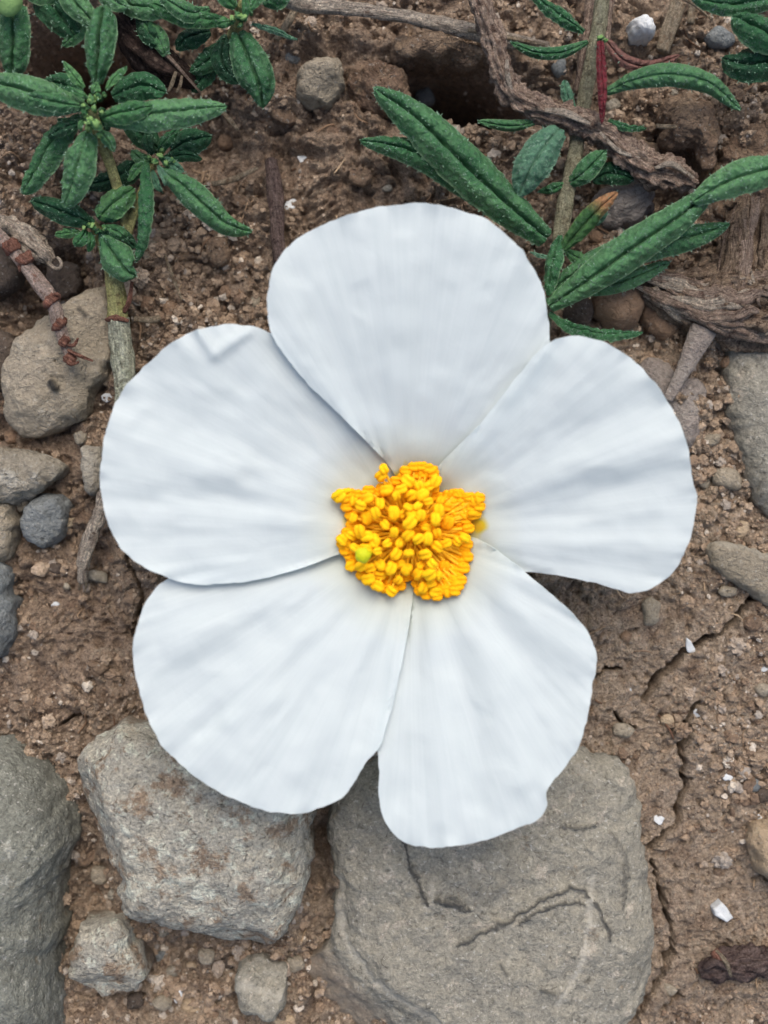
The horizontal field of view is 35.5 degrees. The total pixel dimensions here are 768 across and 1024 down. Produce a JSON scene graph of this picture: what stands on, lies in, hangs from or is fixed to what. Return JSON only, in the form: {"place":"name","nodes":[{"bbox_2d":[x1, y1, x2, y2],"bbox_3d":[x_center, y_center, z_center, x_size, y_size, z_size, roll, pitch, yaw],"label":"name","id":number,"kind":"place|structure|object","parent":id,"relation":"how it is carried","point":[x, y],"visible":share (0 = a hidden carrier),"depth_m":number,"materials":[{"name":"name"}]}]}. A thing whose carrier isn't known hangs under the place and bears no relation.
{"place":"outdoors","nodes":[
{"label":"outdoors","id":0,"kind":"place"},
{"bbox_2d":[0,0,767,1023],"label":"ground","id":1,"kind":"structure","parent":0,"point":[688,936],"depth_m":12.02,"materials":[{"name":"brown soil"}]},
{"bbox_2d":[0,330,15,392],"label":"stone","id":2,"kind":"object","parent":1,"relation":"on","point":[7,339],"visible":0.28,"depth_m":11.83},
{"bbox_2d":[4,430,17,443],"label":"pebble","id":3,"kind":"object","parent":1,"relation":"on","point":[10,436],"visible":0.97,"depth_m":11.95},
{"bbox_2d":[0,503,21,562],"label":"stone","id":4,"kind":"object","parent":1,"relation":"on","point":[10,533],"visible":0.81,"depth_m":11.78,"materials":[{"name":"beige stone"}]},
{"bbox_2d":[0,562,23,656],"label":"stone","id":5,"kind":"object","parent":1,"relation":"on","point":[11,602],"visible":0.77,"depth_m":11.79,"materials":[{"name":"stone"}]},
{"bbox_2d":[0,248,25,301],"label":"stone","id":6,"kind":"object","parent":1,"relation":"on","point":[12,279],"visible":0.8,"depth_m":11.86,"materials":[{"name":"stone"}]},
{"bbox_2d":[16,501,29,511],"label":"pebble","id":7,"kind":"object","parent":1,"relation":"on","point":[21,506],"visible":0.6,"depth_m":11.92,"materials":[{"name":"beige stone"}]},
{"bbox_2d":[0,214,62,270],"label":"dead stalk","id":8,"kind":"object","parent":1,"relation":"on","point":[29,237],"visible":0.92,"depth_m":11.48,"materials":[{"name":"brown wood"}]},
{"bbox_2d":[0,445,69,504],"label":"stone","id":9,"kind":"object","parent":1,"relation":"on","point":[27,475],"visible":0.93,"depth_m":11.64,"materials":[{"name":"stone"}]},
{"bbox_2d":[0,734,81,1023],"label":"boulder","id":10,"kind":"object","parent":1,"relation":"on","point":[40,826],"visible":0.84,"depth_m":11.44,"materials":[{"name":"grey stone"}]},
{"bbox_2d":[19,493,74,547],"bbox_3d":[-3.379,0.068,12.062,0.467,0.689,0.571,19,90,0],"label":"stone","id":11,"kind":"object","parent":1,"relation":"on","point":[44,519],"visible":0.99,"depth_m":11.79,"materials":[{"name":"stone"}]},
{"bbox_2d":[49,563,61,573],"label":"pebble","id":12,"kind":"object","parent":1,"relation":"on","point":[55,568],"visible":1,"depth_m":12.00,"materials":[{"name":"stone"}]},
{"bbox_2d":[1,286,110,438],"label":"stone","id":13,"kind":"object","parent":1,"relation":"on","point":[47,391],"visible":0.81,"depth_m":11.64,"materials":[{"name":"beige stone"}]},
{"bbox_2d":[0,228,92,365],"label":"dry twig","id":14,"kind":"object","parent":13,"relation":"on","point":[44,290],"visible":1,"depth_m":11.35,"materials":[{"name":"wood"}]},
{"bbox_2d":[0,0,128,73],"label":"leafy shoot","id":15,"kind":"object","parent":1,"relation":"on","point":[67,20],"visible":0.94,"depth_m":11.17,"materials":[{"name":"green plant"}]},
{"bbox_2d":[45,256,83,300],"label":"stone","id":16,"kind":"object","parent":1,"relation":"on","point":[66,281],"visible":0.75,"depth_m":12.08,"materials":[{"name":"stone"}]},
{"bbox_2d":[73,431,86,444],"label":"pebble","id":17,"kind":"object","parent":1,"relation":"on","point":[80,437],"visible":1,"depth_m":11.86,"materials":[{"name":"stone"}]},
{"bbox_2d":[76,489,105,591],"bbox_3d":[-2.857,0.221,11.748,0.188,0.369,1.167,20,90,0],"label":"dry twig","id":18,"kind":"object","parent":1,"relation":"on","point":[90,535],"visible":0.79,"depth_m":11.72,"materials":[{"name":"brown wood"}]},
{"bbox_2d":[80,445,102,495],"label":"stone","id":19,"kind":"object","parent":1,"relation":"on","point":[91,460],"visible":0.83,"depth_m":11.71,"materials":[{"name":"stone"}]},
{"bbox_2d":[82,660,109,677],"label":"soil clod","id":20,"kind":"object","parent":1,"relation":"on","point":[93,669],"visible":1,"depth_m":11.88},
{"bbox_2d":[88,570,107,582],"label":"pebble","id":21,"kind":"object","parent":1,"relation":"on","point":[98,576],"visible":0.95,"depth_m":11.96,"materials":[{"name":"stone"}]},
{"bbox_2d":[90,865,106,884],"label":"pebble","id":22,"kind":"object","parent":1,"relation":"on","point":[97,875],"visible":0.94,"depth_m":12.09,"materials":[{"name":"beige stone"}]},
{"bbox_2d":[68,909,153,995],"bbox_3d":[-2.722,4.390,12.032,0.770,0.912,0.816,0,90,0],"label":"stone","id":23,"kind":"object","parent":1,"relation":"on","point":[110,953],"visible":0.96,"depth_m":11.68,"materials":[{"name":"stone"}]},
{"bbox_2d":[0,5,251,403],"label":"leafy shoot","id":24,"kind":"object","parent":1,"relation":"on","point":[137,118],"visible":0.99,"depth_m":11.18,"materials":[{"name":"green plant"}]},
{"bbox_2d":[127,991,143,1008],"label":"pebble","id":25,"kind":"object","parent":1,"relation":"on","point":[135,1000],"visible":1,"depth_m":12.06,"materials":[{"name":"stone"}]},
{"bbox_2d":[134,315,160,323],"bbox_3d":[-2.318,-1.885,11.762,0.260,0.125,0.079,-7,90,0],"label":"straw","id":26,"kind":"object","parent":1,"relation":"on","point":[153,319],"visible":1,"depth_m":11.73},
{"bbox_2d":[140,296,156,309],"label":"pebble","id":27,"kind":"object","parent":1,"relation":"on","point":[145,302],"visible":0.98,"depth_m":11.92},
{"bbox_2d":[115,12,200,92],"bbox_3d":[-2.232,-4.399,11.684,0.408,0.448,1.080,-44,90,0],"label":"rotten wood","id":28,"kind":"object","parent":1,"relation":"on","point":[171,71],"visible":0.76,"depth_m":11.57,"materials":[{"name":"brown wood"}]},
{"bbox_2d":[156,950,165,961],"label":"pebble","id":29,"kind":"object","parent":1,"relation":"on","point":[160,956],"visible":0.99,"depth_m":12.29,"materials":[{"name":"grey stone"}]},
{"bbox_2d":[152,995,171,1010],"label":"pebble","id":30,"kind":"object","parent":1,"relation":"on","point":[161,1002],"visible":1,"depth_m":12.00,"materials":[{"name":"beige stone"}]},
{"bbox_2d":[162,301,176,313],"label":"pebble","id":31,"kind":"object","parent":1,"relation":"on","point":[168,305],"visible":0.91,"depth_m":11.95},
{"bbox_2d":[164,254,182,299],"bbox_3d":[-2.083,-2.317,11.849,0.036,0.048,0.478,-21,90,0],"label":"straw","id":32,"kind":"object","parent":1,"relation":"on","point":[172,275],"visible":1,"depth_m":11.83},
{"bbox_2d":[166,965,180,976],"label":"pebble","id":33,"kind":"object","parent":1,"relation":"on","point":[169,970],"visible":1,"depth_m":12.22,"materials":[{"name":"stone"}]},
{"bbox_2d":[173,251,197,261],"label":"soil clod","id":34,"kind":"object","parent":1,"relation":"on","point":[188,255],"visible":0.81,"depth_m":12.03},
{"bbox_2d":[180,997,198,1012],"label":"pebble","id":35,"kind":"object","parent":1,"relation":"on","point":[185,1007],"visible":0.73,"depth_m":12.15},
{"bbox_2d":[77,714,316,943],"bbox_3d":[-1.833,3.141,12.112,2.366,2.126,2.225,0,90,0],"label":"stone block","id":36,"kind":"object","parent":1,"relation":"on","point":[187,850],"depth_m":11.16,"materials":[{"name":"stone"}]},
{"bbox_2d":[198,948,214,964],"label":"pebble","id":37,"kind":"object","parent":1,"relation":"on","point":[205,956],"visible":1,"depth_m":11.95,"materials":[{"name":"beige stone"}]},
{"bbox_2d":[123,0,297,108],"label":"leafy shoot","id":38,"kind":"object","parent":1,"relation":"on","point":[236,54],"visible":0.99,"depth_m":11.27,"materials":[{"name":"green plant"}]},
{"bbox_2d":[205,237,230,267],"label":"soil clod","id":39,"kind":"object","parent":1,"relation":"on","point":[218,251],"visible":0.99,"depth_m":11.96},
{"bbox_2d":[217,134,232,150],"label":"pebble","id":40,"kind":"object","parent":1,"relation":"on","point":[224,142],"visible":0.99,"depth_m":12.30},
{"bbox_2d":[218,285,231,298],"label":"pebble","id":41,"kind":"object","parent":1,"relation":"on","point":[224,289],"visible":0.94,"depth_m":11.99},
{"bbox_2d":[221,954,232,968],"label":"pebble","id":42,"kind":"object","parent":1,"relation":"on","point":[225,961],"visible":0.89,"depth_m":12.14,"materials":[{"name":"stone"}]},
{"bbox_2d":[222,112,238,130],"bbox_3d":[-1.510,-3.849,11.800,0.051,0.047,0.238,-43,90,0],"label":"straw","id":43,"kind":"object","parent":1,"relation":"on","point":[227,117],"visible":0.92,"depth_m":11.79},
{"bbox_2d":[211,167,257,185],"bbox_3d":[-1.465,-3.295,11.843,0.487,0.076,0.077,-17,90,0],"label":"straw","id":44,"kind":"object","parent":1,"relation":"on","point":[233,179],"visible":1,"depth_m":11.82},
{"bbox_2d":[230,193,246,207],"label":"soil clod","id":45,"kind":"object","parent":1,"relation":"on","point":[237,200],"visible":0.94,"depth_m":12.04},
{"bbox_2d":[234,952,287,1022],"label":"stone","id":46,"kind":"object","parent":1,"relation":"on","point":[261,985],"visible":0.91,"depth_m":11.78,"materials":[{"name":"grey stone"}]},
{"bbox_2d":[265,157,285,264],"bbox_3d":[-1.056,-2.918,11.850,0.176,0.251,1.184,-5,90,0],"label":"dry twig","id":47,"kind":"object","parent":1,"relation":"on","point":[274,193],"visible":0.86,"depth_m":11.80,"materials":[{"name":"brown wood"}]},
{"bbox_2d":[270,107,295,127],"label":"soil clod","id":48,"kind":"object","parent":1,"relation":"on","point":[282,116],"visible":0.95,"depth_m":11.99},
{"bbox_2d":[272,1014,294,1023],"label":"pebble","id":49,"kind":"object","parent":1,"relation":"on","point":[290,1018],"visible":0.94,"depth_m":11.98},
{"bbox_2d":[274,10,296,41],"bbox_3d":[-0.959,-4.830,11.863,0.088,0.101,0.390,34,90,0],"label":"straw","id":50,"kind":"object","parent":1,"relation":"on","point":[288,21],"visible":0.69,"depth_m":11.83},
{"bbox_2d":[284,199,295,209],"bbox_3d":[-0.944,-3.115,12.154,0.118,0.073,0.159,34,90,0],"label":"stone chip","id":51,"kind":"object","parent":1,"relation":"on","point":[288,203],"visible":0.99,"depth_m":12.14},
{"bbox_2d":[285,50,299,64],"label":"pebble","id":52,"kind":"object","parent":1,"relation":"on","point":[292,59],"visible":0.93,"depth_m":12.10,"materials":[{"name":"grey stone"}]},
{"bbox_2d":[287,955,304,972],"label":"pebble","id":53,"kind":"object","parent":1,"relation":"on","point":[296,963],"visible":0.98,"depth_m":12.01,"materials":[{"name":"beige stone"}]},
{"bbox_2d":[296,56,344,112],"bbox_3d":[-0.626,-4.262,12.061,0.539,0.882,0.486,0,90,0],"label":"pebble","id":54,"kind":"object","parent":1,"relation":"on","point":[320,82],"visible":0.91,"depth_m":11.73,"materials":[{"name":"beige stone"}]},
{"bbox_2d":[325,127,339,133],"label":"soil clod","id":55,"kind":"object","parent":1,"relation":"on","point":[332,129],"visible":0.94,"depth_m":11.91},
{"bbox_2d":[349,169,371,186],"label":"soil clod","id":56,"kind":"object","parent":1,"relation":"on","point":[357,177],"visible":1,"depth_m":11.90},
{"bbox_2d":[345,59,411,119],"bbox_3d":[-0.051,-4.215,12.074,0.679,0.804,0.570,0,90,0],"label":"soil clod","id":57,"kind":"object","parent":1,"relation":"on","point":[363,78],"visible":0.75,"depth_m":11.80,"materials":[{"name":"soil"}]},
{"bbox_2d":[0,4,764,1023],"bbox_3d":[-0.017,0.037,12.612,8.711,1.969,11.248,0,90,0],"label":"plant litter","id":58,"kind":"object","parent":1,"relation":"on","point":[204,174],"visible":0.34,"depth_m":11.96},
{"bbox_2d":[100,203,696,847],"bbox_3d":[0.129,0.126,10.989,5.255,1.103,5.679,0,90,0],"label":"white flower","id":59,"kind":"object","parent":1,"relation":"on","point":[374,475],"visible":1,"depth_m":10.64,"materials":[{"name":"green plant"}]},
{"bbox_2d":[285,0,549,49],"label":"dry stick","id":60,"kind":"object","parent":1,"relation":"on","point":[453,26],"visible":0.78,"depth_m":11.56,"materials":[{"name":"brown wood"}]},
{"bbox_2d":[468,28,544,46],"bbox_3d":[1.190,-4.608,11.637,0.771,0.157,0.049,7,90,0],"label":"dry stick","id":61,"kind":"object","parent":60,"relation":"on","point":[513,38],"visible":0.54,"depth_m":11.65,"materials":[{"name":"wood"}]},
{"bbox_2d":[415,88,434,106],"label":"pebble","id":62,"kind":"object","parent":1,"relation":"on","point":[425,96],"visible":0.83,"depth_m":12.71,"materials":[{"name":"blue stone"}]},
{"bbox_2d":[389,30,484,78],"bbox_3d":[0.526,-4.567,12.022,0.957,0.876,0.364,0,90,0],"label":"soil clod","id":63,"kind":"object","parent":1,"relation":"on","point":[424,54],"visible":1,"depth_m":11.79,"materials":[{"name":"soil"}]},
{"bbox_2d":[308,746,653,1023],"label":"flat slab","id":64,"kind":"structure","parent":1,"relation":"on","point":[546,917],"depth_m":11.54,"materials":[{"name":"grey stone"}]},
{"bbox_2d":[360,0,740,342],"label":"leafy shoot","id":65,"kind":"object","parent":1,"relation":"on","point":[439,149],"visible":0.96,"depth_m":11.17,"materials":[{"name":"green plant"}]},
{"bbox_2d":[551,58,566,78],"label":"pebble","id":66,"kind":"object","parent":1,"relation":"on","point":[558,67],"visible":0.98,"depth_m":12.05,"materials":[{"name":"grey stone"}]},
{"bbox_2d":[562,298,593,324],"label":"pebble","id":67,"kind":"object","parent":1,"relation":"on","point":[581,312],"visible":0.82,"depth_m":11.79,"materials":[{"name":"stone"}]},
{"bbox_2d":[468,0,698,193],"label":"bark twig","id":68,"kind":"object","parent":1,"relation":"on","point":[650,169],"visible":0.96,"depth_m":11.28,"materials":[{"name":"brown wood"}]},
{"bbox_2d":[588,230,604,242],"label":"pebble","id":69,"kind":"object","parent":1,"relation":"on","point":[596,236],"visible":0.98,"depth_m":11.97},
{"bbox_2d":[605,98,620,111],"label":"pebble","id":70,"kind":"object","parent":1,"relation":"on","point":[612,104],"visible":0.88,"depth_m":12.02,"materials":[{"name":"stone"}]},
{"bbox_2d":[590,287,644,330],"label":"pebble","id":71,"kind":"object","parent":1,"relation":"on","point":[621,311],"visible":0.72,"depth_m":11.68,"materials":[{"name":"stone"}]},
{"bbox_2d":[591,179,654,229],"bbox_3d":[2.386,-3.071,12.073,0.638,0.861,0.509,0,90,0],"label":"stone","id":72,"kind":"object","parent":1,"relation":"on","point":[633,204],"visible":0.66,"depth_m":11.74,"materials":[{"name":"grey stone"}]},
{"bbox_2d":[613,723,634,737],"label":"pebble","id":73,"kind":"object","parent":1,"relation":"on","point":[624,730],"visible":1,"depth_m":11.91,"materials":[{"name":"beige stone"}]},
{"bbox_2d":[620,631,631,642],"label":"pebble","id":74,"kind":"object","parent":1,"relation":"on","point":[625,636],"visible":1,"depth_m":11.87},
{"bbox_2d":[626,14,655,45],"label":"stone","id":75,"kind":"object","parent":1,"relation":"on","point":[641,30],"visible":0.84,"depth_m":11.74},
{"bbox_2d":[632,132,660,154],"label":"soil clod","id":76,"kind":"object","parent":1,"relation":"on","point":[650,144],"visible":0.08,"depth_m":11.84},
{"bbox_2d":[641,597,660,625],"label":"pebble","id":77,"kind":"object","parent":1,"relation":"on","point":[650,606],"visible":1,"depth_m":11.83,"materials":[{"name":"beige stone"}]},
{"bbox_2d":[654,815,663,824],"bbox_3d":[2.738,3.069,11.989,0.101,0.056,0.092,31,90,0],"label":"stone chip","id":78,"kind":"object","parent":1,"relation":"on","point":[659,820],"visible":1,"depth_m":11.97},
{"bbox_2d":[639,305,679,340],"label":"stone","id":79,"kind":"object","parent":1,"relation":"on","point":[652,322],"visible":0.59,"depth_m":11.80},
{"bbox_2d":[660,714,673,724],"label":"pebble","id":80,"kind":"object","parent":1,"relation":"on","point":[667,719],"visible":1,"depth_m":11.91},
{"bbox_2d":[655,0,685,55],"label":"straw","id":81,"kind":"object","parent":1,"relation":"on","point":[673,18],"visible":1,"depth_m":11.74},
{"bbox_2d":[664,983,677,995],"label":"pebble","id":82,"kind":"object","parent":1,"relation":"on","point":[671,990],"visible":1,"depth_m":11.98,"materials":[{"name":"beige stone"}]},
{"bbox_2d":[639,357,706,448],"bbox_3d":[2.921,-1.160,12.046,0.526,0.567,1.000,-37,90,0],"label":"stone","id":83,"kind":"object","parent":1,"relation":"on","point":[659,372],"visible":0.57,"depth_m":11.79,"materials":[{"name":"grey grey-brown stone"}]},
{"bbox_2d":[655,90,720,186],"bbox_3d":[3.012,-3.732,12.003,0.814,1.228,0.615,30,90,0],"label":"soil clod","id":84,"kind":"object","parent":1,"relation":"on","point":[692,138],"visible":0.84,"depth_m":11.56,"materials":[{"name":"soil"}]},
{"bbox_2d":[656,124,676,128],"bbox_3d":[2.731,-3.692,11.489,0.258,0.067,0.064,0,90,0],"label":"straw","id":85,"kind":"object","parent":84,"relation":"on","point":[666,126],"visible":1,"depth_m":11.47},
{"bbox_2d":[677,53,699,65],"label":"soil clod","id":86,"kind":"object","parent":1,"relation":"on","point":[691,59],"visible":0.78,"depth_m":11.88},
{"bbox_2d":[685,638,694,652],"bbox_3d":[3.025,1.332,11.907,0.084,0.057,0.175,-33,90,0],"label":"stone chip","id":87,"kind":"object","parent":1,"relation":"on","point":[690,648],"visible":1,"depth_m":11.89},
{"bbox_2d":[687,0,695,25],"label":"straw","id":88,"kind":"object","parent":1,"relation":"on","point":[691,15],"visible":0.76,"depth_m":11.81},
{"bbox_2d":[682,0,712,20],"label":"straw","id":89,"kind":"object","parent":1,"relation":"on","point":[698,8],"visible":0.84,"depth_m":11.49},
{"bbox_2d":[636,193,767,352],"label":"shaggy root","id":90,"kind":"object","parent":1,"relation":"on","point":[723,294],"visible":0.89,"depth_m":11.50,"materials":[{"name":"brown plant"}]},
{"bbox_2d":[664,323,716,401],"bbox_3d":[2.938,-1.427,11.610,0.265,0.184,0.766,24,90,0],"label":"dry twig","id":91,"kind":"object","parent":90,"relation":"on","point":[699,340],"visible":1,"depth_m":11.59,"materials":[{"name":"wood"}]},
{"bbox_2d":[698,478,709,488],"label":"pebble","id":92,"kind":"object","parent":1,"relation":"on","point":[705,485],"visible":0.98,"depth_m":11.97,"materials":[{"name":"stone"}]},
{"bbox_2d":[703,434,720,446],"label":"pebble","id":93,"kind":"object","parent":1,"relation":"on","point":[714,439],"visible":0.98,"depth_m":11.86,"materials":[{"name":"beige stone"}]},
{"bbox_2d":[703,25,734,48],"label":"pebble","id":94,"kind":"object","parent":1,"relation":"on","point":[719,37],"visible":1,"depth_m":11.87,"materials":[{"name":"grey stone"}]},
{"bbox_2d":[713,868,726,876],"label":"soil clod","id":95,"kind":"object","parent":1,"relation":"on","point":[719,872],"visible":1,"depth_m":12.05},
{"bbox_2d":[710,898,732,921],"bbox_3d":[3.367,3.997,12.072,0.147,0.332,0.197,-37,90,0],"label":"stone chip","id":96,"kind":"object","parent":1,"relation":"on","point":[719,909],"visible":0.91,"depth_m":11.91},
{"bbox_2d":[721,355,728,367],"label":"pebble","id":97,"kind":"object","parent":1,"relation":"on","point":[725,362],"visible":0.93,"depth_m":11.86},
{"bbox_2d":[712,467,741,490],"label":"pebble","id":98,"kind":"object","parent":1,"relation":"on","point":[728,478],"visible":1,"depth_m":11.85,"materials":[{"name":"beige stone"}]},
{"bbox_2d":[718,585,737,596],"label":"pebble","id":99,"kind":"object","parent":1,"relation":"on","point":[725,591],"visible":1,"depth_m":11.88,"materials":[{"name":"beige stone"}]},
{"bbox_2d":[690,154,767,206],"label":"leaf","id":100,"kind":"object","parent":1,"relation":"on","point":[741,176],"visible":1,"depth_m":10.91,"materials":[{"name":"green plant"}]},
{"bbox_2d":[692,0,767,83],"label":"leafy shoot","id":101,"kind":"object","parent":1,"relation":"on","point":[749,27],"visible":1,"depth_m":11.14,"materials":[{"name":"green plant"}]},
{"bbox_2d":[698,942,767,983],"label":"dry twig","id":102,"kind":"object","parent":1,"relation":"on","point":[741,963],"visible":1,"depth_m":11.86,"materials":[{"name":"brown wood"}]},
{"bbox_2d":[727,86,744,102],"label":"soil clod","id":103,"kind":"object","parent":1,"relation":"on","point":[737,93],"visible":0.62,"depth_m":11.85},
{"bbox_2d":[705,541,767,605],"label":"stone","id":104,"kind":"object","parent":1,"relation":"on","point":[743,567],"visible":0.92,"depth_m":11.75,"materials":[{"name":"beige stone"}]},
{"bbox_2d":[712,116,767,221],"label":"soil clod","id":105,"kind":"object","parent":1,"relation":"on","point":[734,150],"visible":0.39,"depth_m":11.71,"materials":[{"name":"soil"}]},
{"bbox_2d":[736,520,748,538],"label":"pebble","id":106,"kind":"object","parent":1,"relation":"on","point":[743,530],"visible":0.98,"depth_m":11.88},
{"bbox_2d":[719,351,767,517],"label":"stone","id":107,"kind":"object","parent":1,"relation":"on","point":[745,376],"visible":0.76,"depth_m":11.72,"materials":[{"name":"grey stone"}]},
{"bbox_2d":[743,614,762,630],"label":"pebble","id":108,"kind":"object","parent":1,"relation":"on","point":[752,622],"visible":1,"depth_m":11.86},
{"bbox_2d":[745,818,767,878],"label":"stone","id":109,"kind":"object","parent":1,"relation":"on","point":[756,836],"visible":0.9,"depth_m":11.83,"materials":[{"name":"stone"}]},
{"bbox_2d":[754,683,767,697],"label":"pebble","id":110,"kind":"object","parent":1,"relation":"on","point":[760,689],"visible":1,"depth_m":11.87,"materials":[{"name":"beige stone"}]},
{"bbox_2d":[755,788,767,802],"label":"pebble","id":111,"kind":"object","parent":1,"relation":"on","point":[762,793],"visible":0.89,"depth_m":11.95,"materials":[{"name":"stone"}]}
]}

